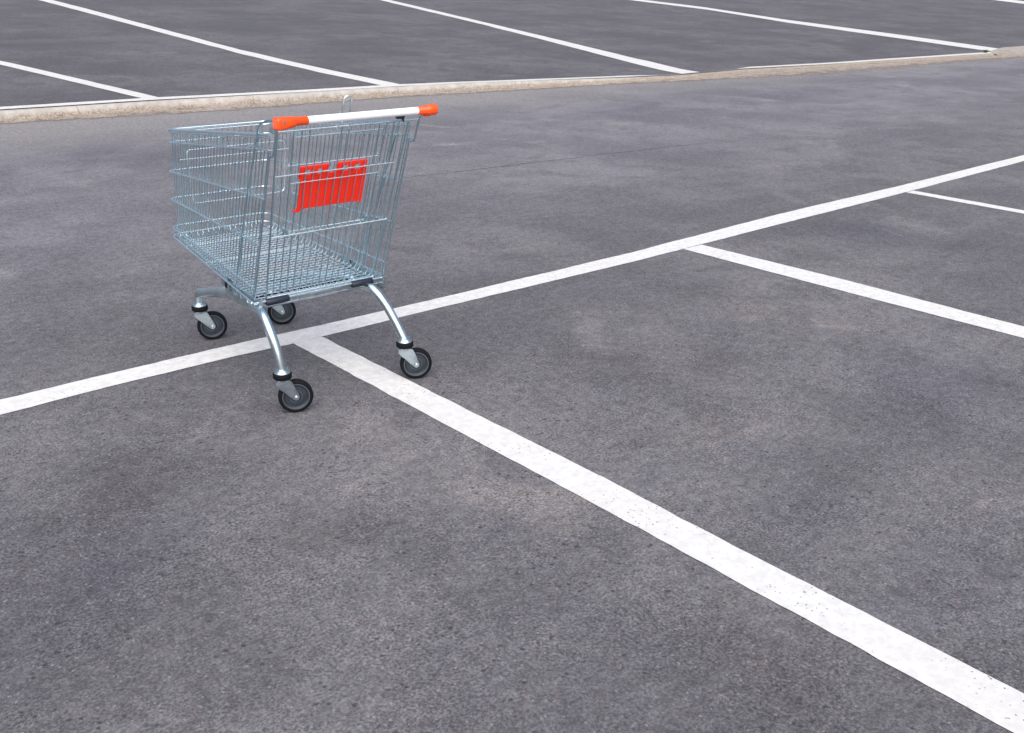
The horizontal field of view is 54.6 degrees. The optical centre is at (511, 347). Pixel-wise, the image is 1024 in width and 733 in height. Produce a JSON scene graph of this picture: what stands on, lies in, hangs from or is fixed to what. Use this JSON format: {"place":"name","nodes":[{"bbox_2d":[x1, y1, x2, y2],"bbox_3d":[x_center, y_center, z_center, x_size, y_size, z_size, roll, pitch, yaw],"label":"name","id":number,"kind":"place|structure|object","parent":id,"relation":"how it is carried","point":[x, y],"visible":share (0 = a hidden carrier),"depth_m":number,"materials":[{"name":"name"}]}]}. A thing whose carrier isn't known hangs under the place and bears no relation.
{"place":"outdoors","nodes":[
{"label":"outdoors","id":0,"kind":"place"},
{"bbox_2d":[0,56,1023,732],"bbox_3d":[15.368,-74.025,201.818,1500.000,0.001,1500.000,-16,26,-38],"label":"lot asphalt","id":1,"kind":"structure","parent":0,"point":[226,546],"depth_m":3.50,"materials":[{"name":"grey asphalt"}]},
{"bbox_2d":[167,95,437,411],"bbox_3d":[-0.862,-0.463,3.858,0.668,1.116,1.168,-16,26,-38],"label":"shopping cart","id":2,"kind":"object","parent":1,"relation":"on","point":[325,186],"visible":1,"depth_m":3.69,"materials":[{"name":"metal"}]},
{"bbox_2d":[0,53,993,120],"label":"kerb","id":3,"kind":"structure","parent":1,"relation":"on","point":[35,113],"depth_m":12.20,"materials":[{"name":"concrete"}]},
{"bbox_2d":[0,55,1020,122],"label":"sandy dirt","id":4,"kind":"structure","parent":1,"relation":"on","point":[762,73],"depth_m":14.23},
{"bbox_2d":[6,55,1021,122],"bbox_3d":[3.027,-4.214,15.562,26.056,0.017,1.264,-15,26,-36],"label":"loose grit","id":5,"kind":"object","parent":4,"relation":"on","point":[534,86],"visible":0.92,"depth_m":14.06,"materials":[{"name":"gravel"}]},
{"bbox_2d":[0,155,1023,414],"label":"painted line","id":6,"kind":"object","parent":1,"relation":"on","point":[80,387],"visible":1,"depth_m":4.82,"materials":[{"name":"white paint"}]},
{"bbox_2d":[294,337,1023,732],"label":"painted line","id":7,"kind":"object","parent":1,"relation":"on","point":[970,687],"visible":1,"depth_m":2.73,"materials":[{"name":"white paint"}]},
{"bbox_2d":[685,245,1023,337],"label":"painted line","id":8,"kind":"object","parent":1,"relation":"on","point":[901,300],"visible":1,"depth_m":5.10,"materials":[{"name":"white paint"}]},
{"bbox_2d":[907,191,1023,213],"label":"painted line","id":9,"kind":"object","parent":1,"relation":"on","point":[968,202],"visible":1,"depth_m":7.23,"materials":[{"name":"white paint"}]},
{"bbox_2d":[989,46,1023,55],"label":"kerb","id":10,"kind":"object","parent":1,"relation":"on","point":[1012,51],"visible":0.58,"depth_m":22.59,"materials":[{"name":"white concrete"}]},
{"bbox_2d":[0,0,1023,109],"bbox_3d":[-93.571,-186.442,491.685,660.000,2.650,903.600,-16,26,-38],"label":"lot asphalt","id":11,"kind":"structure","parent":0,"point":[387,41],"depth_m":19.53,"materials":[{"name":"grey asphalt"}]},
{"bbox_2d":[0,61,155,97],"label":"painted line","id":12,"kind":"object","parent":11,"relation":"on","point":[93,84],"visible":1,"depth_m":12.21,"materials":[{"name":"white paint"}]},
{"bbox_2d":[41,0,396,86],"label":"painted line","id":13,"kind":"object","parent":11,"relation":"on","point":[322,70],"visible":1,"depth_m":15.87,"materials":[{"name":"white paint"}]},
{"bbox_2d":[0,52,990,108],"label":"painted line","id":14,"kind":"object","parent":11,"relation":"on","point":[124,100],"visible":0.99,"depth_m":12.67,"materials":[{"name":"white paint"}]},
{"bbox_2d":[382,0,695,73],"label":"painted line","id":15,"kind":"object","parent":11,"relation":"on","point":[635,60],"visible":1,"depth_m":19.27,"materials":[{"name":"white paint"}]},
{"bbox_2d":[634,0,998,50],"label":"painted line","id":16,"kind":"object","parent":11,"relation":"on","point":[891,35],"visible":0.99,"depth_m":26.95,"materials":[{"name":"white paint"}]},
{"bbox_2d":[998,0,1023,3],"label":"painted line","id":17,"kind":"object","parent":11,"relation":"on","point":[1017,1],"visible":1,"depth_m":50.18,"materials":[{"name":"white paint"}]}
]}

